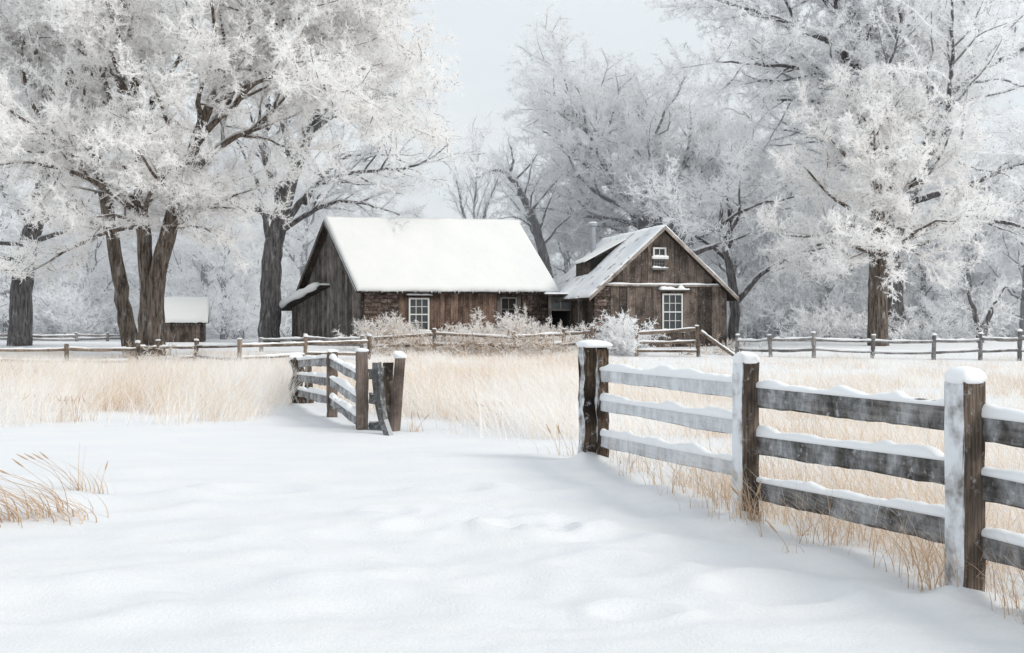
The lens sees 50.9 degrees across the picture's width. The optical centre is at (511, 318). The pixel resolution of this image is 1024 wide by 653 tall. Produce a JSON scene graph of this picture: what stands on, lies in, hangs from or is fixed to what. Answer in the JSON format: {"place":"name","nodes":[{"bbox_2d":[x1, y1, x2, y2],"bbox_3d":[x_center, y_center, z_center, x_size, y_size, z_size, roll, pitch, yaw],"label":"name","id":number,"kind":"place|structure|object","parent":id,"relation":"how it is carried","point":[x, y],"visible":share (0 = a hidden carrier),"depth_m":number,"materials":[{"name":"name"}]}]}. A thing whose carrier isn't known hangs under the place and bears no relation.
{"place":"outdoors","nodes":[
{"label":"outdoors","id":0,"kind":"place"},
{"bbox_2d":[0,344,326,427],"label":"dry grass","id":1,"kind":"structure","parent":0,"point":[171,385],"depth_m":18.70,"materials":[{"name":"beige plant"}]},
{"bbox_2d":[278,345,611,447],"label":"dry grass","id":2,"kind":"structure","parent":0,"point":[532,385],"depth_m":18.39,"materials":[{"name":"beige plant"}]},
{"bbox_2d":[0,327,1023,652],"bbox_3d":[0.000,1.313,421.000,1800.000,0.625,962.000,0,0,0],"label":"snow ground","id":3,"kind":"structure","parent":0,"point":[304,527],"depth_m":7.13,"materials":[{"name":"white snow"}]},
{"bbox_2d":[0,178,37,283],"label":"woodland tree","id":4,"kind":"object","parent":3,"relation":"on","point":[11,237],"visible":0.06,"depth_m":55.98,"materials":[{"name":"grey plant"}]},
{"bbox_2d":[1,390,50,416],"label":"grass tuft","id":5,"kind":"object","parent":3,"relation":"on","point":[24,399],"visible":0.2,"depth_m":17.04,"materials":[{"name":"beige plant"}]},
{"bbox_2d":[0,117,67,278],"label":"woodland tree","id":6,"kind":"object","parent":3,"relation":"on","point":[15,232],"depth_m":64.69,"materials":[{"name":"white plant"}]},
{"bbox_2d":[0,165,68,337],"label":"woodland tree","id":7,"kind":"object","parent":3,"relation":"on","point":[8,221],"visible":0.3,"depth_m":51.72,"materials":[{"name":"white plant"}]},
{"bbox_2d":[0,459,92,526],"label":"grass tuft","id":8,"kind":"object","parent":3,"relation":"on","point":[7,507],"visible":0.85,"depth_m":8.26,"materials":[{"name":"beige plant"}]},
{"bbox_2d":[0,470,108,524],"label":"grass tuft","id":9,"kind":"object","parent":3,"relation":"on","point":[59,508],"visible":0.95,"depth_m":8.19,"materials":[{"name":"beige plant"}]},
{"bbox_2d":[0,272,114,340],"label":"shrub","id":10,"kind":"object","parent":3,"relation":"on","point":[41,325],"visible":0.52,"depth_m":49.34,"materials":[{"name":"white plant"}]},
{"bbox_2d":[0,332,120,340],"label":"split rail fence","id":11,"kind":"object","parent":3,"relation":"on","point":[107,336],"visible":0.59,"depth_m":47.43,"materials":[{"name":"grey wood"}]},
{"bbox_2d":[10,444,115,494],"bbox_3d":[-4.052,1.352,9.727,1.072,0.482,0.638,0,0,13],"label":"grass tuft","id":12,"kind":"object","parent":3,"relation":"on","point":[78,484],"visible":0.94,"depth_m":9.72,"materials":[{"name":"beige plant"}]},
{"bbox_2d":[35,394,107,422],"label":"grass tuft","id":13,"kind":"object","parent":3,"relation":"on","point":[61,415],"visible":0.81,"depth_m":15.98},
{"bbox_2d":[39,273,115,340],"bbox_3d":[-19.834,-0.464,48.938,3.132,3.297,3.667,0,0,21],"label":"shrub","id":14,"kind":"object","parent":3,"relation":"on","point":[76,313],"visible":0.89,"depth_m":48.55,"materials":[{"name":"white plant"}]},
{"bbox_2d":[18,175,138,320],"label":"woodland tree","id":15,"kind":"object","parent":3,"relation":"on","point":[128,246],"visible":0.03,"depth_m":59.41,"materials":[{"name":"white plant"}]},
{"bbox_2d":[0,0,180,345],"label":"broadleaf tree","id":16,"kind":"object","parent":3,"relation":"on","point":[20,329],"visible":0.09,"depth_m":40.68,"materials":[{"name":"white plant"}]},
{"bbox_2d":[43,188,138,336],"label":"woodland tree","id":17,"kind":"object","parent":3,"relation":"on","point":[96,257],"visible":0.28,"depth_m":52.56,"materials":[{"name":"white plant"}]},
{"bbox_2d":[0,0,190,354],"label":"broadleaf tree","id":18,"kind":"object","parent":3,"relation":"on","point":[128,331],"visible":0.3,"depth_m":34.13,"materials":[{"name":"white plant"}]},
{"bbox_2d":[89,461,107,493],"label":"grass tuft","id":19,"kind":"object","parent":3,"relation":"on","point":[100,480],"visible":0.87,"depth_m":9.60,"materials":[{"name":"beige plant"}]},
{"bbox_2d":[40,113,184,333],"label":"woodland tree","id":20,"kind":"object","parent":3,"relation":"on","point":[109,155],"depth_m":69.17,"materials":[{"name":"grey plant"}]},
{"bbox_2d":[104,335,200,363],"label":"bramble","id":21,"kind":"object","parent":3,"relation":"on","point":[129,355],"visible":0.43,"depth_m":32.32,"materials":[{"name":"beige plant"}]},
{"bbox_2d":[99,123,253,298],"bbox_3d":[-20.497,-5.186,64.199,10.484,13.042,8.486,0,0,26],"label":"woodland tree","id":22,"kind":"object","parent":3,"relation":"on","point":[155,237],"visible":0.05,"depth_m":63.30,"materials":[{"name":"white plant"}]},
{"bbox_2d":[0,334,371,362],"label":"split rail fence","id":23,"kind":"object","parent":3,"relation":"on","point":[66,348],"visible":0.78,"depth_m":32.69,"materials":[{"name":"grey wood"}]},
{"bbox_2d":[164,297,209,341],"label":"shed","id":24,"kind":"structure","parent":3,"relation":"on","point":[193,313],"depth_m":46.15,"materials":[{"name":"brown wood"}]},
{"bbox_2d":[152,155,281,306],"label":"woodland tree","id":25,"kind":"object","parent":3,"relation":"on","point":[179,260],"visible":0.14,"depth_m":57.30,"materials":[{"name":"white plant"}]},
{"bbox_2d":[171,205,263,338],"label":"woodland tree","id":26,"kind":"object","parent":3,"relation":"on","point":[204,255],"visible":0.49,"depth_m":52.41,"materials":[{"name":"white plant"}]},
{"bbox_2d":[167,98,285,295],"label":"woodland tree","id":27,"kind":"object","parent":3,"relation":"on","point":[242,158],"visible":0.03,"depth_m":64.86,"materials":[{"name":"white plant"}]},
{"bbox_2d":[0,0,466,356],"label":"broadleaf tree","id":28,"kind":"object","parent":3,"relation":"on","point":[303,36],"visible":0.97,"depth_m":31.57,"materials":[{"name":"white plant"}]},
{"bbox_2d":[216,143,312,331],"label":"woodland tree","id":29,"kind":"object","parent":3,"relation":"on","point":[282,262],"visible":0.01,"depth_m":73.85,"materials":[{"name":"white plant"}]},
{"bbox_2d":[230,153,385,326],"bbox_3d":[-11.878,-4.191,62.375,8.306,11.100,9.650,0,0,44],"label":"woodland tree","id":30,"kind":"object","parent":3,"relation":"on","point":[303,227],"visible":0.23,"depth_m":61.16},
{"bbox_2d":[259,333,363,352],"bbox_3d":[-6.949,0.915,37.215,3.776,0.824,0.221,0,0,8],"label":"split rail fence","id":31,"kind":"object","parent":3,"relation":"on","point":[262,339],"visible":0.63,"depth_m":37.12,"materials":[{"name":"grey wood"}]},
{"bbox_2d":[283,174,370,278],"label":"woodland tree","id":32,"kind":"object","parent":3,"relation":"on","point":[319,215],"visible":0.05,"depth_m":71.23,"materials":[{"name":"white plant"}]},
{"bbox_2d":[166,0,501,341],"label":"broadleaf tree","id":33,"kind":"object","parent":3,"relation":"on","point":[270,295],"visible":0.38,"depth_m":44.89,"materials":[{"name":"white plant"}]},
{"bbox_2d":[288,348,406,435],"bbox_3d":[-2.778,1.104,17.158,0.600,1.398,6.455,0,0,-23],"label":"broken fence","id":34,"kind":"object","parent":3,"relation":"on","point":[386,397],"visible":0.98,"depth_m":15.04,"materials":[{"name":"grey wood"}]},
{"bbox_2d":[351,199,387,216],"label":"woodland tree","id":35,"kind":"object","parent":3,"relation":"on","point":[357,212],"visible":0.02,"depth_m":63.22,"materials":[{"name":"white plant"}]},
{"bbox_2d":[333,309,421,352],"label":"shrub","id":36,"kind":"object","parent":3,"relation":"on","point":[398,326],"visible":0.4,"depth_m":38.12,"materials":[{"name":"white plant"}]},
{"bbox_2d":[385,198,428,217],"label":"woodland tree","id":37,"kind":"object","parent":3,"relation":"on","point":[411,203],"visible":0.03,"depth_m":69.62,"materials":[{"name":"white plant"}]},
{"bbox_2d":[362,326,469,356],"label":"bramble","id":38,"kind":"object","parent":3,"relation":"on","point":[399,347],"visible":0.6,"depth_m":36.11,"materials":[{"name":"beige plant"}]},
{"bbox_2d":[407,411,427,431],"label":"grass tuft","id":39,"kind":"object","parent":3,"relation":"on","point":[411,429],"visible":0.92,"depth_m":14.58,"materials":[{"name":"beige plant"}]},
{"bbox_2d":[279,216,559,345],"bbox_3d":[-4.174,-1.476,44.941,10.428,5.491,7.133,0,0,-20],"label":"brown cabin","id":40,"kind":"object","parent":3,"relation":"on","point":[427,274],"visible":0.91,"depth_m":42.85,"materials":[{"name":"brown wood"}]},
{"bbox_2d":[409,298,430,332],"bbox_3d":[-3.592,-0.133,41.677,0.960,1.355,0.132,0,0,-20],"label":"window","id":41,"kind":"structure","parent":40,"relation":"in","point":[418,307],"depth_m":41.74,"materials":[{"name":"white paint"}]},
{"bbox_2d":[500,297,516,320],"bbox_3d":[-0.137,-0.385,42.974,0.720,0.970,0.058,0,0,-20],"label":"window","id":42,"kind":"structure","parent":40,"relation":"in","point":[507,304],"depth_m":42.97,"materials":[{"name":"grey paint"}]},
{"bbox_2d":[394,326,461,350],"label":"shrub","id":43,"kind":"object","parent":3,"relation":"on","point":[427,337],"visible":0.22,"depth_m":38.01,"materials":[{"name":"white plant"}]},
{"bbox_2d":[405,326,513,356],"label":"bramble","id":44,"kind":"object","parent":3,"relation":"on","point":[475,342],"visible":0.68,"depth_m":35.78,"materials":[{"name":"beige plant"}]},
{"bbox_2d":[367,326,593,352],"bbox_3d":[-1.039,0.766,36.493,7.748,1.192,0.966,0,0,-6],"label":"split rail fence","id":45,"kind":"object","parent":3,"relation":"on","point":[433,333],"visible":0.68,"depth_m":36.46,"materials":[{"name":"brown wood"}]},
{"bbox_2d":[427,319,545,351],"bbox_3d":[-1.188,0.751,37.487,4.845,1.553,2.392,0,0,0],"label":"shrub","id":46,"kind":"object","parent":3,"relation":"on","point":[459,329],"visible":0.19,"depth_m":37.47,"materials":[{"name":"white plant"}]},
{"bbox_2d":[439,110,540,239],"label":"sapling","id":47,"kind":"object","parent":3,"relation":"on","point":[484,203],"visible":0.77,"depth_m":53.95,"materials":[{"name":"white plant"}]},
{"bbox_2d":[475,399,515,425],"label":"grass tuft","id":48,"kind":"object","parent":3,"relation":"on","point":[494,412],"visible":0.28,"depth_m":15.60,"materials":[{"name":"beige plant"}]},
{"bbox_2d":[0,256,1021,339],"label":"thicket","id":49,"kind":"object","parent":3,"relation":"on","point":[759,312],"visible":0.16,"depth_m":52.08,"materials":[{"name":"white plant"}]},
{"bbox_2d":[464,305,589,348],"bbox_3d":[0.356,0.599,38.394,5.249,2.401,2.931,0,0,0],"label":"shrub","id":50,"kind":"object","parent":3,"relation":"on","point":[521,326],"visible":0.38,"depth_m":38.20,"materials":[{"name":"white plant"}]},
{"bbox_2d":[467,326,593,357],"bbox_3d":[0.420,0.998,35.767,4.907,1.496,2.612,0,0,0],"label":"bramble","id":51,"kind":"object","parent":3,"relation":"on","point":[533,345],"visible":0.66,"depth_m":35.47,"materials":[{"name":"white plant"}]},
{"bbox_2d":[457,126,604,278],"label":"broadleaf tree","id":52,"kind":"object","parent":3,"relation":"on","point":[535,226],"visible":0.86,"depth_m":54.82,"materials":[{"name":"white plant"}]},
{"bbox_2d":[512,218,563,279],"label":"woodland tree","id":53,"kind":"object","parent":3,"relation":"on","point":[548,249],"visible":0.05,"depth_m":61.86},
{"bbox_2d":[532,423,578,456],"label":"grass tuft","id":54,"kind":"object","parent":3,"relation":"on","point":[560,441],"visible":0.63,"depth_m":12.01,"materials":[{"name":"beige plant"}]},
{"bbox_2d":[524,199,599,273],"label":"woodland tree","id":55,"kind":"object","parent":3,"relation":"on","point":[565,243],"visible":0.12,"depth_m":59.46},
{"bbox_2d":[539,326,589,351],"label":"shrub","id":56,"kind":"object","parent":3,"relation":"on","point":[561,340],"visible":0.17,"depth_m":37.83,"materials":[{"name":"white plant"}]},
{"bbox_2d":[545,179,633,276],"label":"woodland tree","id":57,"kind":"object","parent":3,"relation":"on","point":[628,227],"visible":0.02,"depth_m":64.87,"materials":[{"name":"grey plant"}]},
{"bbox_2d":[586,307,670,355],"bbox_3d":[3.641,0.676,36.333,2.357,2.108,2.850,0,0,-39],"label":"shrub","id":58,"kind":"object","parent":3,"relation":"on","point":[622,339],"visible":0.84,"depth_m":35.83,"materials":[{"name":"white plant"}]},
{"bbox_2d":[544,222,738,346],"bbox_3d":[4.453,-1.361,42.959,6.700,5.511,7.037,0,0,-14],"label":"gabled cabin","id":59,"kind":"object","parent":3,"relation":"on","point":[665,276],"visible":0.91,"depth_m":40.14,"materials":[{"name":"wood"}]},
{"bbox_2d":[651,247,668,258],"bbox_3d":[5.483,-2.433,39.898,0.660,0.435,0.132,0,0,-14],"label":"window","id":60,"kind":"structure","parent":59,"relation":"in","point":[658,252],"depth_m":39.90,"materials":[{"name":"white paint"}]},
{"bbox_2d":[652,259,667,269],"bbox_3d":[5.481,-2.007,39.907,0.620,0.385,0.132,0,0,-14],"label":"window","id":61,"kind":"structure","parent":59,"relation":"in","point":[658,264],"depth_m":39.90,"materials":[{"name":"grey paint"}]},
{"bbox_2d":[662,293,682,328],"bbox_3d":[5.984,-0.249,40.038,0.960,1.382,0.132,0,0,-14],"label":"window","id":62,"kind":"structure","parent":59,"relation":"in","point":[672,304],"depth_m":40.08,"materials":[{"name":"white paint"}]},
{"bbox_2d":[486,1,803,268],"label":"broadleaf tree","id":63,"kind":"object","parent":3,"relation":"on","point":[644,139],"visible":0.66,"depth_m":55.67,"materials":[{"name":"white plant"}]},
{"bbox_2d":[635,325,699,356],"bbox_3d":[5.129,0.802,35.498,2.158,1.214,0.154,0,0,6],"label":"split rail fence","id":64,"kind":"object","parent":3,"relation":"on","point":[696,341],"visible":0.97,"depth_m":35.46,"materials":[{"name":"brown wood"}]},
{"bbox_2d":[629,115,743,271],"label":"woodland tree","id":65,"kind":"object","parent":3,"relation":"on","point":[635,228],"visible":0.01,"depth_m":67.24,"materials":[{"name":"white plant"}]},
{"bbox_2d":[665,332,766,355],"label":"bramble","id":66,"kind":"object","parent":3,"relation":"on","point":[723,352],"visible":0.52,"depth_m":36.30,"materials":[{"name":"plant"}]},
{"bbox_2d":[699,330,734,355],"bbox_3d":[6.745,0.823,35.198,1.226,0.941,0.114,0,0,10],"label":"fallen rail","id":67,"kind":"object","parent":3,"relation":"on","point":[715,342],"visible":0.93,"depth_m":35.17,"materials":[{"name":"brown wood"}]},
{"bbox_2d":[617,116,853,341],"bbox_3d":[9.645,-3.963,46.759,10.402,10.582,7.645,0,0,0],"label":"broadleaf tree","id":68,"kind":"object","parent":3,"relation":"on","point":[733,192],"visible":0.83,"depth_m":45.74,"materials":[{"name":"white plant"}]},
{"bbox_2d":[682,116,800,336],"bbox_3d":[11.785,-5.014,58.028,9.462,12.663,7.056,0,0,-19],"label":"woodland tree","id":69,"kind":"object","parent":3,"relation":"on","point":[748,255],"visible":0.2,"depth_m":56.84,"materials":[{"name":"grey plant"}]},
{"bbox_2d":[729,479,772,523],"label":"grass tuft","id":70,"kind":"object","parent":3,"relation":"on","point":[754,504],"visible":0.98,"depth_m":7.92,"materials":[{"name":"beige plant"}]},
{"bbox_2d":[674,123,837,334],"bbox_3d":[14.854,-5.515,65.841,10.983,13.736,8.890,0,0,45],"label":"woodland tree","id":71,"kind":"object","parent":3,"relation":"on","point":[714,268],"visible":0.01,"depth_m":64.48,"materials":[{"name":"grey plant"}]},
{"bbox_2d":[765,519,803,553],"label":"grass tuft","id":72,"kind":"object","parent":3,"relation":"on","point":[771,526],"visible":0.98,"depth_m":6.94,"materials":[{"name":"beige plant"}]},
{"bbox_2d":[573,351,1023,607],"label":"dry grass","id":73,"kind":"structure","parent":3,"relation":"on","point":[897,431],"depth_m":12.99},
{"bbox_2d":[576,340,1023,591],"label":"board fence","id":74,"kind":"object","parent":3,"relation":"on","point":[966,417],"visible":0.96,"depth_m":7.11,"materials":[{"name":"grey wood"}]},
{"bbox_2d":[731,131,868,336],"bbox_3d":[14.754,-4.529,58.224,8.306,11.822,9.650,0,0,-30],"label":"woodland tree","id":75,"kind":"object","parent":3,"relation":"on","point":[796,191],"visible":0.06,"depth_m":56.73,"materials":[{"name":"grey plant"}]},
{"bbox_2d":[600,432,1023,623],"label":"dry weeds","id":76,"kind":"object","parent":3,"relation":"on","point":[923,556],"visible":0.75,"depth_m":7.16,"materials":[{"name":"beige plant"}]},
{"bbox_2d":[765,193,868,338],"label":"woodland tree","id":77,"kind":"object","parent":3,"relation":"on","point":[786,277],"visible":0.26,"depth_m":51.66,"materials":[{"name":"white plant"}]},
{"bbox_2d":[774,99,865,287],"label":"woodland tree","id":78,"kind":"object","parent":3,"relation":"on","point":[812,147],"visible":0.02,"depth_m":67.58,"materials":[{"name":"white plant"}]},
{"bbox_2d":[772,298,891,341],"bbox_3d":[14.062,0.319,47.176,5.208,2.587,2.797,0,0,11],"label":"shrub","id":79,"kind":"object","parent":3,"relation":"on","point":[835,323],"visible":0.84,"depth_m":46.84,"materials":[{"name":"white plant"}]},
{"bbox_2d":[641,0,1023,339],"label":"broadleaf tree","id":80,"kind":"object","parent":3,"relation":"on","point":[951,42],"visible":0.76,"depth_m":44.51,"materials":[{"name":"white plant"}]},
{"bbox_2d":[764,130,928,336],"bbox_3d":[18.362,-5.036,57.980,10.514,12.709,7.840,0,0,4],"label":"woodland tree","id":81,"kind":"object","parent":3,"relation":"on","point":[822,277],"visible":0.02,"depth_m":57.08,"materials":[{"name":"grey plant"}]},
{"bbox_2d":[735,329,1023,360],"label":"split rail fence","id":82,"kind":"object","parent":3,"relation":"on","point":[980,350],"visible":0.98,"depth_m":34.68,"materials":[{"name":"grey wood"}]},
{"bbox_2d":[749,60,1021,345],"bbox_3d":[14.128,-4.325,40.900,10.407,11.043,9.022,0,0,0],"label":"broadleaf tree","id":83,"kind":"object","parent":3,"relation":"on","point":[878,201],"visible":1,"depth_m":39.83,"materials":[{"name":"white plant"}]},
{"bbox_2d":[841,125,980,282],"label":"woodland tree","id":84,"kind":"object","parent":3,"relation":"on","point":[918,139],"visible":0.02,"depth_m":57.94,"materials":[{"name":"white plant"}]},
{"bbox_2d":[866,191,968,339],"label":"woodland tree","id":85,"kind":"object","parent":3,"relation":"on","point":[923,301],"visible":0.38,"depth_m":50.36,"materials":[{"name":"white plant"}]},
{"bbox_2d":[862,303,1005,342],"bbox_3d":[17.916,0.378,45.896,6.124,2.157,3.507,0,0,0],"label":"shrub","id":86,"kind":"object","parent":3,"relation":"on","point":[909,329],"visible":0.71,"depth_m":45.62,"materials":[{"name":"white plant"}]},
{"bbox_2d":[911,83,1014,281],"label":"woodland tree","id":87,"kind":"object","parent":3,"relation":"on","point":[966,157],"depth_m":65.13,"materials":[{"name":"white plant"}]},
{"bbox_2d":[904,127,1023,310],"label":"woodland tree","id":88,"kind":"object","parent":3,"relation":"on","point":[965,247],"visible":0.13,"depth_m":55.16,"materials":[{"name":"white plant"}]},
{"bbox_2d":[938,249,1022,342],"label":"sapling","id":89,"kind":"object","parent":3,"relation":"on","point":[992,304],"visible":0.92,"depth_m":44.92,"materials":[{"name":"white plant"}]},
{"bbox_2d":[960,105,1023,334],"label":"woodland tree","id":90,"kind":"object","parent":3,"relation":"on","point":[1018,121],"visible":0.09,"depth_m":56.18,"materials":[{"name":"white plant"}]},
{"bbox_2d":[961,158,1023,292],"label":"woodland tree","id":91,"kind":"object","parent":3,"relation":"on","point":[1005,259],"visible":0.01,"depth_m":62.67,"materials":[{"name":"grey plant"}]},
{"bbox_2d":[962,174,1023,339],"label":"woodland tree","id":92,"kind":"object","parent":3,"relation":"on","point":[1001,272],"visible":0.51,"depth_m":50.14,"materials":[{"name":"white plant"}]},
{"bbox_2d":[1,0,1023,296],"label":"sky","id":93,"kind":"structure","parent":0,"point":[484,30],"materials":[{"name":"white"}]}
]}

